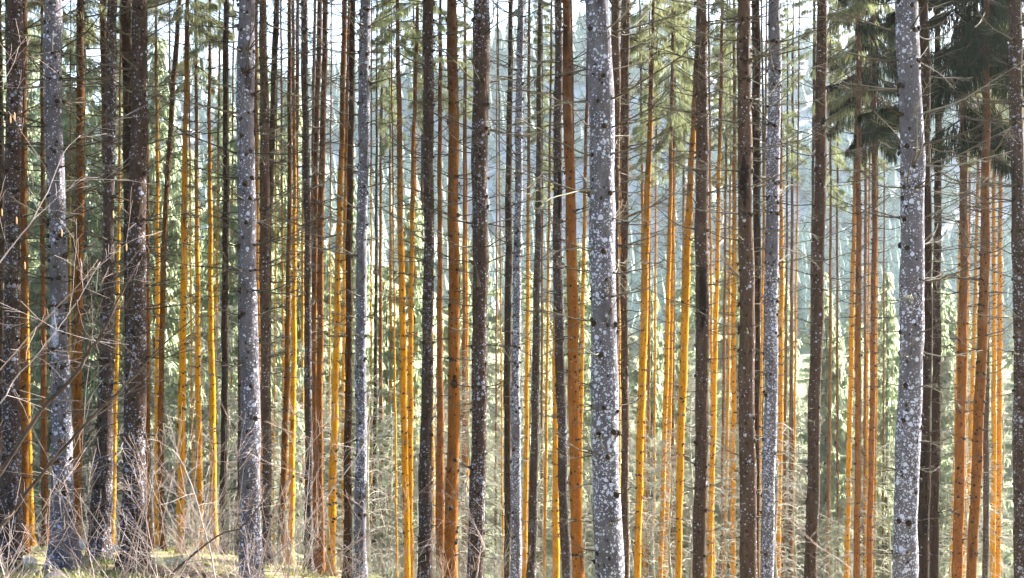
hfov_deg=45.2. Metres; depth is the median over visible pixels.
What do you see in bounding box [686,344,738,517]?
leafless sapling
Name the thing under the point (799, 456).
leafless sapling
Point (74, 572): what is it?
dry grass
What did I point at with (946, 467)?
background spruce
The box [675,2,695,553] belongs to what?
spruce tree
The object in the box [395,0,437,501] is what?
spruce tree
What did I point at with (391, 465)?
leafless sapling
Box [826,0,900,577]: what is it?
spruce tree
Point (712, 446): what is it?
spruce tree
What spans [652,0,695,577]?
spruce tree
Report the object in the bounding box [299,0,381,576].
spruce tree
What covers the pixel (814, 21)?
spruce tree
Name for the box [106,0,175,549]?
spruce tree
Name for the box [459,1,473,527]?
spruce tree
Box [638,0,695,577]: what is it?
spruce tree
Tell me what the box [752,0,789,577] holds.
spruce tree
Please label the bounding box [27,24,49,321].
background spruce
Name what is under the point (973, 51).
spruce tree
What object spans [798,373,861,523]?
leafless sapling
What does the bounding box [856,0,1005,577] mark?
spruce tree
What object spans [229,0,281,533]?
spruce tree
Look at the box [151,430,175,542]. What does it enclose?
leafless sapling
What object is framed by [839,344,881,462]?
leafless sapling
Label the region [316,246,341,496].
background spruce
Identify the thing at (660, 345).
background spruce
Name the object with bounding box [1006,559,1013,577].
young spruce
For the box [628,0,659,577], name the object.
spruce tree
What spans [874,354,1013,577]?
leafless sapling
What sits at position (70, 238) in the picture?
spruce tree
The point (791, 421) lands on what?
spruce tree
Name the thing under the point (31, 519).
spruce tree
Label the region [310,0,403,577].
spruce tree
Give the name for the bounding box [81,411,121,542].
leafless sapling
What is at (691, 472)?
leafless sapling
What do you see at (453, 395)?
spruce tree
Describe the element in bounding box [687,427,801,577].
leafless sapling
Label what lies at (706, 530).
young spruce
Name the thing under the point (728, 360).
spruce tree
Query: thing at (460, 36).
spruce tree
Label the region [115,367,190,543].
leafless sapling
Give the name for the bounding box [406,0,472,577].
spruce tree
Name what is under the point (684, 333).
spruce tree
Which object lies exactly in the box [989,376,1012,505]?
leafless sapling
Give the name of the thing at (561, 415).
spruce tree
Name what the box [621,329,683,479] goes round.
leafless sapling
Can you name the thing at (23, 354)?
spruce tree
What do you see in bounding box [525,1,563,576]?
spruce tree
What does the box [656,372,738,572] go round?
leafless sapling
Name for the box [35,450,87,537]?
leafless sapling
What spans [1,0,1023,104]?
sky
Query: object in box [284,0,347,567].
spruce tree
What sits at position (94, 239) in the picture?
background spruce
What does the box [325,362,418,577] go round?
leafless sapling
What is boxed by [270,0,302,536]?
spruce tree
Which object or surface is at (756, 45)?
spruce tree
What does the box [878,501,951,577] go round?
leafless sapling
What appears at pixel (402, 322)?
spruce tree
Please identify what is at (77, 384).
spruce tree
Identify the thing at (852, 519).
leafless sapling
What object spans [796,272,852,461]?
background spruce
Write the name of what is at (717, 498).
leafless sapling
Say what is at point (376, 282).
spruce tree
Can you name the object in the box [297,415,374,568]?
leafless sapling
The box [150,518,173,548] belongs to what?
undergrowth bush
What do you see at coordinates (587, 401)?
background spruce
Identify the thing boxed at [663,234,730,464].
background spruce
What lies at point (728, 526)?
young spruce
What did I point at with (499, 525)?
leafless sapling
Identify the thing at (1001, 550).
leafless sapling
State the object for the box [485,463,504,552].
young spruce
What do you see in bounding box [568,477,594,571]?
young spruce
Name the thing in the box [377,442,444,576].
leafless sapling
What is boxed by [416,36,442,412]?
spruce tree
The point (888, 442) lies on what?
leafless sapling
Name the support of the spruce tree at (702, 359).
on the ground at (802, 350)
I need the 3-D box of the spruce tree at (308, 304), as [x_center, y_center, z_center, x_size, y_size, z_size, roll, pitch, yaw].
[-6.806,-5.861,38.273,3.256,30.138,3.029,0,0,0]
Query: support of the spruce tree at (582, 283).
on the ground at (802, 350)
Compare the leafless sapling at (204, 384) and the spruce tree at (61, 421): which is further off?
the leafless sapling at (204, 384)
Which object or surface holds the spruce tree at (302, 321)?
on the ground at (802, 350)
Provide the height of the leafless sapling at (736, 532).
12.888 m
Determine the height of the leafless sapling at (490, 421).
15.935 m
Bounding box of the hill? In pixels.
[4,26,1023,272]
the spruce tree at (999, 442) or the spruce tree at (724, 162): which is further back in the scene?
the spruce tree at (724, 162)
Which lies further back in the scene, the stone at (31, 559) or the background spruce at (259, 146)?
the background spruce at (259, 146)
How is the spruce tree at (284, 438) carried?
on the ground at (802, 350)
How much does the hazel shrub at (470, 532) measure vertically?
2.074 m
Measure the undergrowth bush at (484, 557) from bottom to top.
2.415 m
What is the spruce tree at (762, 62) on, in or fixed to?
on the ground at (802, 350)
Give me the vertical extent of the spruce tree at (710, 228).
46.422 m
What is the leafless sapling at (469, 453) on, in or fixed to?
on the ground at (802, 350)
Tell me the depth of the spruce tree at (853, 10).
47.84 m
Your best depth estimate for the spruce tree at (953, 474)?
81.98 m
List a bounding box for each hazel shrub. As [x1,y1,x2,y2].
[0,18,306,577]
[0,391,329,577]
[75,400,436,577]
[232,515,488,577]
[432,475,502,577]
[767,473,854,577]
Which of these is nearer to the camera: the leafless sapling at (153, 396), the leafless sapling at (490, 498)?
the leafless sapling at (153, 396)
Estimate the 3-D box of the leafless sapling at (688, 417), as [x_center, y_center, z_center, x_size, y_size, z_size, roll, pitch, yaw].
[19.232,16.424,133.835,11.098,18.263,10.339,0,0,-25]
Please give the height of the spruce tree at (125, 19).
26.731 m
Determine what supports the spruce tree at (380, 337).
on the ground at (802, 350)
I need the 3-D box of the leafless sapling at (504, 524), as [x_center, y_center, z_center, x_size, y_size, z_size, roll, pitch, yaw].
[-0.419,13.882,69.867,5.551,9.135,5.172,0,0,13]
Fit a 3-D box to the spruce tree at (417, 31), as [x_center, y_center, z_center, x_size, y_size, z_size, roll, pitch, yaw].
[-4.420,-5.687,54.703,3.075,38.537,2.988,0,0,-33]
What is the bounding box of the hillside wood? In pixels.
[4,0,1023,344]
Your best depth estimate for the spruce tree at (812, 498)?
27.35 m
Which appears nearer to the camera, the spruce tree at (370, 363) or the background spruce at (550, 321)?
the spruce tree at (370, 363)
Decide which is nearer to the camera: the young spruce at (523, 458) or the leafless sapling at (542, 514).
the leafless sapling at (542, 514)
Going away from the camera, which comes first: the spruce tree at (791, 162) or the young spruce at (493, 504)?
the spruce tree at (791, 162)
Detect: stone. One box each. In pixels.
[23,556,37,569]
[44,571,63,577]
[79,541,118,552]
[151,557,166,566]
[163,558,172,567]
[173,555,194,568]
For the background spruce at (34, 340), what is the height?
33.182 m
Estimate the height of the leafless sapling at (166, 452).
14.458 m
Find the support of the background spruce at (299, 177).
on the ground at (802, 350)
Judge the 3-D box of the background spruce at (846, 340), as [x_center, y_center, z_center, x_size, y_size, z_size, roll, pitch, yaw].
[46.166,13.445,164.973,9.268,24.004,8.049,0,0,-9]
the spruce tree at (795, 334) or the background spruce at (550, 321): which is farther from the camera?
the background spruce at (550, 321)
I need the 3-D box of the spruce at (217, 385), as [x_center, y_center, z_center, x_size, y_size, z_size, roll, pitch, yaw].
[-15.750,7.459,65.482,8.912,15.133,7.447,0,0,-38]
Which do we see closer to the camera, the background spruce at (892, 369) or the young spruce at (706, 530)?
the background spruce at (892, 369)
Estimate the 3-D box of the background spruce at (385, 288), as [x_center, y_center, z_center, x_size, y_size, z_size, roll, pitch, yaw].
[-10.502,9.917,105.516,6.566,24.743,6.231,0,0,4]
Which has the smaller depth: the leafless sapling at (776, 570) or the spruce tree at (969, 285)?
the leafless sapling at (776, 570)
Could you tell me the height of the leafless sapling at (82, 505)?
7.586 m
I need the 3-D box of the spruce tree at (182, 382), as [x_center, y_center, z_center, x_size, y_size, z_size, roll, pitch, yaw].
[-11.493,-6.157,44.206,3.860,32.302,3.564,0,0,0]
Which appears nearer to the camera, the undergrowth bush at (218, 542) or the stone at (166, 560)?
the stone at (166, 560)
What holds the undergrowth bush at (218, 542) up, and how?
on the ground at (802, 350)
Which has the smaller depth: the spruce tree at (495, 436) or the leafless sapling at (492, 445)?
the leafless sapling at (492, 445)
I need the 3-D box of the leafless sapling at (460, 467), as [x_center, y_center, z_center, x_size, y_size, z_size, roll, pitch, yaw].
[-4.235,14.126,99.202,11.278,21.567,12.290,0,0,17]
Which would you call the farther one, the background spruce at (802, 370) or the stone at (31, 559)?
the background spruce at (802, 370)
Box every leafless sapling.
[21,410,49,535]
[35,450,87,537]
[36,466,92,537]
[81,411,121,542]
[83,323,206,535]
[88,403,165,539]
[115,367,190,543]
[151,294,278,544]
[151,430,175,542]
[153,367,236,545]
[176,336,234,530]
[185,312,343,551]
[185,386,261,550]
[232,382,325,560]
[260,343,371,566]
[261,408,339,555]
[294,381,390,576]
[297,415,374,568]
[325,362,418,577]
[336,462,383,561]
[352,386,458,577]
[352,409,418,577]
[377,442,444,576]
[384,386,486,577]
[396,409,494,577]
[398,343,499,566]
[402,375,525,577]
[403,349,552,577]
[414,412,500,577]
[458,430,504,576]
[459,308,593,577]
[471,390,504,520]
[484,429,539,577]
[484,462,546,577]
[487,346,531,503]
[497,351,592,546]
[498,419,589,577]
[499,483,561,577]
[537,491,589,576]
[538,418,590,512]
[552,378,683,577]
[560,497,594,577]
[567,354,630,500]
[571,407,668,577]
[571,438,592,572]
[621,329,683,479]
[629,364,739,577]
[629,423,689,577]
[629,432,723,577]
[632,361,693,498]
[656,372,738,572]
[661,328,720,487]
[668,451,739,577]
[674,365,694,480]
[675,332,842,577]
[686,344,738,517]
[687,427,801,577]
[714,462,784,577]
[721,421,836,577]
[727,379,860,577]
[759,454,828,577]
[781,439,822,571]
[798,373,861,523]
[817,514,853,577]
[818,474,892,577]
[820,509,874,577]
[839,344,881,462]
[843,365,897,544]
[843,428,947,577]
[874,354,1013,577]
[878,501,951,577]
[931,375,1007,563]
[939,427,1012,577]
[939,498,989,577]
[943,382,1013,577]
[968,334,1010,494]
[977,524,1013,577]
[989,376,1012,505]
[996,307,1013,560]
[1000,542,1013,575]
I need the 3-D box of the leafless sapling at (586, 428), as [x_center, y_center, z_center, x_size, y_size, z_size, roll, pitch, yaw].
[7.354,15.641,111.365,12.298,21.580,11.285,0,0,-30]
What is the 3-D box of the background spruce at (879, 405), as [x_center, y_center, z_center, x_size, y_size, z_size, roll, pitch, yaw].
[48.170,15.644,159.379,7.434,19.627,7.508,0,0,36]
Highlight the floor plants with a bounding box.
[0,548,335,577]
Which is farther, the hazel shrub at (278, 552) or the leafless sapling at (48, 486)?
the leafless sapling at (48, 486)
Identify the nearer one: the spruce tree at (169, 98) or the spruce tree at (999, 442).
the spruce tree at (999, 442)
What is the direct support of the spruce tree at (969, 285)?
on the ground at (802, 350)
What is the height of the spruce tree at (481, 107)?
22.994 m
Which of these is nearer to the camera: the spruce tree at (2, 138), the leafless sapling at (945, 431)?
the spruce tree at (2, 138)
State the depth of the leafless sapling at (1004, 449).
84.06 m
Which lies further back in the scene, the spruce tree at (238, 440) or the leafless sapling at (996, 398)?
the leafless sapling at (996, 398)
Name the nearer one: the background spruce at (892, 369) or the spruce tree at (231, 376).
the spruce tree at (231, 376)
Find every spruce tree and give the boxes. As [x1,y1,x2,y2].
[0,0,34,466]
[0,0,67,555]
[0,0,131,570]
[0,0,158,570]
[1,1,48,545]
[20,0,123,553]
[22,0,204,562]
[22,0,219,577]
[27,0,75,547]
[62,1,93,417]
[63,0,156,520]
[64,0,177,482]
[93,0,131,544]
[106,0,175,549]
[131,0,335,577]
[147,0,203,551]
[147,0,224,553]
[147,5,180,547]
[160,0,188,530]
[161,8,207,546]
[164,0,223,548]
[175,0,237,551]
[191,0,259,554]
[194,0,238,474]
[197,0,322,565]
[202,0,268,552]
[214,0,234,529]
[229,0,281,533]
[254,0,302,529]
[258,0,326,564]
[259,0,315,564]
[268,0,292,557]
[269,0,345,572]
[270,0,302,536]
[284,0,319,510]
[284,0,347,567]
[284,0,359,574]
[291,0,337,364]
[292,3,319,553]
[293,0,422,577]
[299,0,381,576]
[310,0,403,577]
[321,0,341,483]
[328,0,358,568]
[352,0,498,577]
[356,0,438,577]
[358,0,384,551]
[360,0,391,574]
[369,2,396,576]
[369,4,407,558]
[381,0,444,577]
[382,0,528,577]
[382,14,410,577]
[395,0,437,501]
[399,0,555,577]
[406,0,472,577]
[409,4,438,409]
[410,16,445,561]
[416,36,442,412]
[447,0,473,577]
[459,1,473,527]
[462,0,577,577]
[488,0,515,577]
[488,0,547,577]
[488,0,734,577]
[488,30,502,570]
[490,0,623,577]
[497,0,582,577]
[498,0,553,577]
[499,0,634,577]
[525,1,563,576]
[528,14,581,577]
[532,0,574,577]
[562,0,588,535]
[564,5,590,509]
[577,0,664,489]
[587,0,679,577]
[618,0,643,491]
[620,0,695,577]
[627,0,770,577]
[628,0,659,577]
[629,0,666,577]
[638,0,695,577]
[646,4,667,577]
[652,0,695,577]
[653,3,693,577]
[661,0,728,577]
[662,0,839,577]
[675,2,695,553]
[685,0,730,577]
[694,0,739,577]
[707,0,753,577]
[708,0,737,577]
[708,0,863,577]
[710,0,752,577]
[713,0,802,577]
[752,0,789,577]
[752,0,899,577]
[760,0,767,539]
[760,0,808,576]
[767,0,810,577]
[783,0,794,577]
[784,0,811,577]
[792,0,841,549]
[796,0,1023,577]
[809,0,894,577]
[813,0,853,577]
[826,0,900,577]
[826,4,881,577]
[826,39,848,576]
[842,48,895,577]
[847,15,887,577]
[855,0,1023,577]
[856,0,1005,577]
[868,4,892,577]
[877,65,893,577]
[891,8,975,577]
[918,0,1023,577]
[938,0,1023,577]
[943,16,979,577]
[951,0,1012,577]
[951,2,979,457]
[952,5,997,577]
[966,24,1023,577]
[976,20,1013,577]
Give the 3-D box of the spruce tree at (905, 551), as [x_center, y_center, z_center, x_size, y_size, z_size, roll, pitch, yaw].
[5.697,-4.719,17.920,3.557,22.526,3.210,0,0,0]
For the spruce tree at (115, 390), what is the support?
on the ground at (802, 350)
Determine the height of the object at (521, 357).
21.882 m
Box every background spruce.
[1,0,46,331]
[4,137,50,522]
[20,46,121,541]
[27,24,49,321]
[28,5,176,539]
[83,36,233,542]
[87,1,172,346]
[91,150,168,494]
[152,149,237,498]
[174,141,237,533]
[185,48,304,558]
[190,86,237,350]
[214,60,285,385]
[233,90,341,467]
[259,222,291,385]
[271,194,339,551]
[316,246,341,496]
[323,178,400,556]
[366,197,460,577]
[366,266,402,541]
[433,250,504,577]
[444,240,524,455]
[492,271,549,457]
[521,236,635,558]
[521,299,571,577]
[521,318,583,510]
[628,337,637,472]
[629,283,688,577]
[632,333,676,484]
[656,334,694,577]
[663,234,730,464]
[675,219,787,531]
[736,336,807,568]
[739,259,807,577]
[795,286,862,577]
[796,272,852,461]
[797,319,862,576]
[839,304,869,468]
[849,272,899,577]
[861,339,896,466]
[877,275,1007,554]
[931,304,981,577]
[966,316,1007,494]
[967,306,1013,577]
[989,355,1013,572]
[1002,325,1013,456]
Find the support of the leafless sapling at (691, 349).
on the ground at (802, 350)
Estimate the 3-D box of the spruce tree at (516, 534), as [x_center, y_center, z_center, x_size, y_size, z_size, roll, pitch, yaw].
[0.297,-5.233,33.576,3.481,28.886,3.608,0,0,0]
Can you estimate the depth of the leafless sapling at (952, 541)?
78.40 m
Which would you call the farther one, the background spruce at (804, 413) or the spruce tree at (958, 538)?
the background spruce at (804, 413)
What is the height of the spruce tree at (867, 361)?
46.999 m
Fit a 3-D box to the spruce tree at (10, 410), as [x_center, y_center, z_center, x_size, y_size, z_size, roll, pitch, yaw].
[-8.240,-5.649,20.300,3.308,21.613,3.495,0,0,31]
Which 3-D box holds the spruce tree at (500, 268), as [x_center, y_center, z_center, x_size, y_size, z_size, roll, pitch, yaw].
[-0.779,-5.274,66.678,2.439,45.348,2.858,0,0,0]
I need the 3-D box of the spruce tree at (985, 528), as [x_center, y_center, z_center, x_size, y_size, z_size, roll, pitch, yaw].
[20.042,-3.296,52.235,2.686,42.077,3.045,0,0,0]
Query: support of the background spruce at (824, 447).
on the ground at (802, 350)
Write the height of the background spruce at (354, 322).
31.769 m
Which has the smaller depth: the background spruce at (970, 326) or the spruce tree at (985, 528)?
the spruce tree at (985, 528)
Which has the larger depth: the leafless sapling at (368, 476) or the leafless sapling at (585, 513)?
the leafless sapling at (585, 513)
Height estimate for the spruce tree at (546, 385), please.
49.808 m
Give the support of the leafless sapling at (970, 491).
on the ground at (802, 350)
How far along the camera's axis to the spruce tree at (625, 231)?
38.71 m
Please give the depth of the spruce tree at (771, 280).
25.34 m
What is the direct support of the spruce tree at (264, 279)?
on the ground at (802, 350)
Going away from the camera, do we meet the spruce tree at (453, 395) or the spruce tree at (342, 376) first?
the spruce tree at (453, 395)
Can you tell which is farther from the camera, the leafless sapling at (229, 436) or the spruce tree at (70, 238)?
the spruce tree at (70, 238)
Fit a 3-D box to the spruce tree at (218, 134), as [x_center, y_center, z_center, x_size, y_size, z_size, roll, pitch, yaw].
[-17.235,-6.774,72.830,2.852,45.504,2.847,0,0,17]
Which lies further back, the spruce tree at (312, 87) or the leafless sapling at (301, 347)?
the spruce tree at (312, 87)
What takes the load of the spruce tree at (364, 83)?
on the ground at (802, 350)
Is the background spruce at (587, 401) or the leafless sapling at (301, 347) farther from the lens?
the background spruce at (587, 401)
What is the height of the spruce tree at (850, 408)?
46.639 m
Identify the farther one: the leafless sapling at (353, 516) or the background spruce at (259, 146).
the background spruce at (259, 146)
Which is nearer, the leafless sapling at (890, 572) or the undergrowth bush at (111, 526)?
the undergrowth bush at (111, 526)
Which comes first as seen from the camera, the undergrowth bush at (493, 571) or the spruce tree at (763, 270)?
the undergrowth bush at (493, 571)
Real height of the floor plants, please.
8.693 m
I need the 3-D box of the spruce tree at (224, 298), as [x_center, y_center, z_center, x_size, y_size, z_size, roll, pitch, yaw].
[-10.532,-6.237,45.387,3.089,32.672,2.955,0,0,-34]
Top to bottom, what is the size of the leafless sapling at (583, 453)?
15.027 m
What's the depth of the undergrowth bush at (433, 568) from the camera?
54.51 m
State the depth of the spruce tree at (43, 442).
52.09 m
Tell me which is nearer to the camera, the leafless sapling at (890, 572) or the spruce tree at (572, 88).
the leafless sapling at (890, 572)
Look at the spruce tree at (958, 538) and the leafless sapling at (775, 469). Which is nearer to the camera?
the spruce tree at (958, 538)
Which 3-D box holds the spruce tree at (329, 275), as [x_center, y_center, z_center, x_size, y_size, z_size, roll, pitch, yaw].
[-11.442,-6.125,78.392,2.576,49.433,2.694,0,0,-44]
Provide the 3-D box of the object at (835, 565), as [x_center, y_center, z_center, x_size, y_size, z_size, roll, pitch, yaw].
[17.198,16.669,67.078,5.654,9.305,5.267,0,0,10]
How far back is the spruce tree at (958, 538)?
35.74 m
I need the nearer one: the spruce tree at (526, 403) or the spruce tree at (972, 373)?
the spruce tree at (526, 403)
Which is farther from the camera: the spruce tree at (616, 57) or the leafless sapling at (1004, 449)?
the leafless sapling at (1004, 449)
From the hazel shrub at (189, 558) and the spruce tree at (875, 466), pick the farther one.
the spruce tree at (875, 466)
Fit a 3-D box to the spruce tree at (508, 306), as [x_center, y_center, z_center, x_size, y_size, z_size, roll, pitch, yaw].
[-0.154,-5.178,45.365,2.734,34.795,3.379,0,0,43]
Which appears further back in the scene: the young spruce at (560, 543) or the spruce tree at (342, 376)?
the young spruce at (560, 543)
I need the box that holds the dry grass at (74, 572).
[0,540,374,577]
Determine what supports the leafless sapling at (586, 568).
on the ground at (802, 350)
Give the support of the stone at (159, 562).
on the ground at (802, 350)
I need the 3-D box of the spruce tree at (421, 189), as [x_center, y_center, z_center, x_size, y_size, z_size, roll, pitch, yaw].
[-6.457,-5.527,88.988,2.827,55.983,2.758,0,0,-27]
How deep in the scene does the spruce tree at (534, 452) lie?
40.70 m
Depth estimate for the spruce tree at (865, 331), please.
77.26 m
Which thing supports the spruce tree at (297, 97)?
on the ground at (802, 350)
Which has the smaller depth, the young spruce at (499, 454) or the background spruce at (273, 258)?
the background spruce at (273, 258)
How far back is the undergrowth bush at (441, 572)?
52.02 m
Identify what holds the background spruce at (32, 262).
on the ground at (802, 350)
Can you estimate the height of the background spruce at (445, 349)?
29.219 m
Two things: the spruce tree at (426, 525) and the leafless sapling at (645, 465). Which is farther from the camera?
the leafless sapling at (645, 465)
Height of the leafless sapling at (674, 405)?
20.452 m
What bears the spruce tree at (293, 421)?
on the ground at (802, 350)
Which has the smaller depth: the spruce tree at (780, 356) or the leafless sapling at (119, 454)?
the spruce tree at (780, 356)
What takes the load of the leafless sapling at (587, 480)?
on the ground at (802, 350)
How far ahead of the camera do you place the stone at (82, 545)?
32.32 m
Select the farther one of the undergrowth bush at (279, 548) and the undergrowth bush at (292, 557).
the undergrowth bush at (279, 548)
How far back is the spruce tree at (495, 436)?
86.62 m
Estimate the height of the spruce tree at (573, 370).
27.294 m
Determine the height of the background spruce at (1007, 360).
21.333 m
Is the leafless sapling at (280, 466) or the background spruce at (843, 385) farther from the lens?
the background spruce at (843, 385)
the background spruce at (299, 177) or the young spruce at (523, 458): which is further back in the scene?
the young spruce at (523, 458)
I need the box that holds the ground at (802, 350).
[0,220,1013,577]
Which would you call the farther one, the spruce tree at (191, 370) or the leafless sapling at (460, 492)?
the leafless sapling at (460, 492)
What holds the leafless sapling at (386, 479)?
on the ground at (802, 350)
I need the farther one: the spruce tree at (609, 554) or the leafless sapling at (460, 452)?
the leafless sapling at (460, 452)
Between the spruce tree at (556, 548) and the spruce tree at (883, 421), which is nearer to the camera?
the spruce tree at (556, 548)
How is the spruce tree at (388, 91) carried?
on the ground at (802, 350)
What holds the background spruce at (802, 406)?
on the ground at (802, 350)
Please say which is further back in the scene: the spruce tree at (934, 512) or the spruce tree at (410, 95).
the spruce tree at (410, 95)
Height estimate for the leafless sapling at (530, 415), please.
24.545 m
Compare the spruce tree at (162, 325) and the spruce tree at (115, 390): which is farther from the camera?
the spruce tree at (115, 390)
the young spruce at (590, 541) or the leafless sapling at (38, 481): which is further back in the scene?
the young spruce at (590, 541)
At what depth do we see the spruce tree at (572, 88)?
78.75 m
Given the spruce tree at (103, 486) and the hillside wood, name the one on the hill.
the hillside wood
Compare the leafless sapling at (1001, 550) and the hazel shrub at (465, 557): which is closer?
the hazel shrub at (465, 557)
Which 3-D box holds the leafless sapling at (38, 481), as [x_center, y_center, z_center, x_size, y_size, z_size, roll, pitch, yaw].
[-24.627,9.175,61.211,5.067,8.604,4.234,0,0,30]
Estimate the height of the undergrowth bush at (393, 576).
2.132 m
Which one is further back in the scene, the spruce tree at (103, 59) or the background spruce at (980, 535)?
the background spruce at (980, 535)
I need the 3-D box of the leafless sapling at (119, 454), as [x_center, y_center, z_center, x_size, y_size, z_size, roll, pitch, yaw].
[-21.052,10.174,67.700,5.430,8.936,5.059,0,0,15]
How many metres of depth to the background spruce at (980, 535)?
102.78 m
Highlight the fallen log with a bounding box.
[139,549,221,577]
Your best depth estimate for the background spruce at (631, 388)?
163.53 m
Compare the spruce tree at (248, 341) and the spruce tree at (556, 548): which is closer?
the spruce tree at (248, 341)
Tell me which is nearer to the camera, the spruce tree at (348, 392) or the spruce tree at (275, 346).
the spruce tree at (348, 392)
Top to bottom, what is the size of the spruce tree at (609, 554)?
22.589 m
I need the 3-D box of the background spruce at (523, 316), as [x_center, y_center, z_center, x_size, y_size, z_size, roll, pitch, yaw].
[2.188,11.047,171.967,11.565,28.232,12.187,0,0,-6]
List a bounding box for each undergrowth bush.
[76,465,121,554]
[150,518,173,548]
[154,467,237,557]
[194,507,239,554]
[199,515,276,575]
[237,522,302,563]
[266,488,345,572]
[367,527,413,577]
[398,543,441,576]
[411,526,466,577]
[458,522,515,577]
[460,508,552,577]
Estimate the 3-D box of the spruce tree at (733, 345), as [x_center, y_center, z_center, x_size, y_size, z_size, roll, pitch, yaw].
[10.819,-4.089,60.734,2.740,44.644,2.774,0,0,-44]
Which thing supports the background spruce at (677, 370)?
on the ground at (802, 350)
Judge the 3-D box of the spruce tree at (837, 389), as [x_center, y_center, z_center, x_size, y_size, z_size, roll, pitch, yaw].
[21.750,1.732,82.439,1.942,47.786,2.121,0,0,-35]
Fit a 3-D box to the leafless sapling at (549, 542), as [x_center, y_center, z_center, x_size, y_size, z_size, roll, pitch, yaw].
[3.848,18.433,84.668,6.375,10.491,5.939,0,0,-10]
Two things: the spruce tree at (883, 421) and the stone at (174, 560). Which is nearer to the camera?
the stone at (174, 560)
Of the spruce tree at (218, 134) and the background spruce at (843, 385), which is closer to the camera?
the spruce tree at (218, 134)
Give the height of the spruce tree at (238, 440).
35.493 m
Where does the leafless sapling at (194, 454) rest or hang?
on the ground at (802, 350)
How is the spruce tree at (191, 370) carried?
on the ground at (802, 350)
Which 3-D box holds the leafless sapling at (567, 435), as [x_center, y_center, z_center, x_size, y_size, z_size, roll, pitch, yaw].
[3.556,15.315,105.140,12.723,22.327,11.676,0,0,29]
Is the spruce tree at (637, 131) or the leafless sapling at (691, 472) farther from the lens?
the spruce tree at (637, 131)
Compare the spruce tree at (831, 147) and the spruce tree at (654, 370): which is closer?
the spruce tree at (831, 147)
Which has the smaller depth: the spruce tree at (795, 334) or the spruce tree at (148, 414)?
the spruce tree at (148, 414)
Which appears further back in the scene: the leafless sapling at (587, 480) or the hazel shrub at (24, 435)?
the leafless sapling at (587, 480)
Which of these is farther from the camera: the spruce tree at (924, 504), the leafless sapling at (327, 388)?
the leafless sapling at (327, 388)
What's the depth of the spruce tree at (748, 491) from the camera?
22.88 m
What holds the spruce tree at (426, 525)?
on the ground at (802, 350)
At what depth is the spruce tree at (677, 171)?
78.72 m
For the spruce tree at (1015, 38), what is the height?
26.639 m
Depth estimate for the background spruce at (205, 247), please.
85.56 m
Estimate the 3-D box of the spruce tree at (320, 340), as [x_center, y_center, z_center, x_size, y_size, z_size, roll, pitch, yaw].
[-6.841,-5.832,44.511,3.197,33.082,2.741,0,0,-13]
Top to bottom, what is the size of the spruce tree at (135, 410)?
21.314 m
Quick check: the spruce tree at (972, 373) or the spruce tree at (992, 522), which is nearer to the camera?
the spruce tree at (992, 522)
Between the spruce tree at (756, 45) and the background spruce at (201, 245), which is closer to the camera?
the spruce tree at (756, 45)
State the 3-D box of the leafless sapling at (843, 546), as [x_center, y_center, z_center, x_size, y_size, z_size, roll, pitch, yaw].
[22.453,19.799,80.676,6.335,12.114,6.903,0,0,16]
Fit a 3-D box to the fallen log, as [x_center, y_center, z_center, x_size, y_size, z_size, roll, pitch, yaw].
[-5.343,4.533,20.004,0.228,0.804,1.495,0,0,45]
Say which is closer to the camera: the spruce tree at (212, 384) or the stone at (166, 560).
the stone at (166, 560)
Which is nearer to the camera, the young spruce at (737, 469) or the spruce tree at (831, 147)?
the spruce tree at (831, 147)
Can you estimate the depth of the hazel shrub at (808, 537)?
13.50 m
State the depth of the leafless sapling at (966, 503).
57.73 m
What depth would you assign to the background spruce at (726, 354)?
124.21 m
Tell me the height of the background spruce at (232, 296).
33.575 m
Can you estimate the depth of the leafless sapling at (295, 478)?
62.75 m
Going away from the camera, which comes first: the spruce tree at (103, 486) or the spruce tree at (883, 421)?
the spruce tree at (103, 486)
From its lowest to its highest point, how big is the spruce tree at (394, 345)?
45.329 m
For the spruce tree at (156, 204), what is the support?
on the ground at (802, 350)
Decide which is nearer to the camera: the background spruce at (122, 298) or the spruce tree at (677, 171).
the spruce tree at (677, 171)
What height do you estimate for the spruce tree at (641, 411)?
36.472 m
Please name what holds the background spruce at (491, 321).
on the ground at (802, 350)
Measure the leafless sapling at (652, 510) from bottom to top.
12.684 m
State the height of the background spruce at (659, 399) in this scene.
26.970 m
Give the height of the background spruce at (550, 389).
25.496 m
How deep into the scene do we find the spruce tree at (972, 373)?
73.11 m
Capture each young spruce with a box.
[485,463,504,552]
[492,435,503,481]
[521,442,538,481]
[538,517,571,576]
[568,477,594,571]
[571,503,594,577]
[705,495,719,555]
[715,511,739,577]
[717,457,739,539]
[844,483,884,577]
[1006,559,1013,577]
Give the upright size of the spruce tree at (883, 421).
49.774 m
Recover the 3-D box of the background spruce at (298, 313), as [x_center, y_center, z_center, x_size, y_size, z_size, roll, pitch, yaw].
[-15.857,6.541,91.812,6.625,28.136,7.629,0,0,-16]

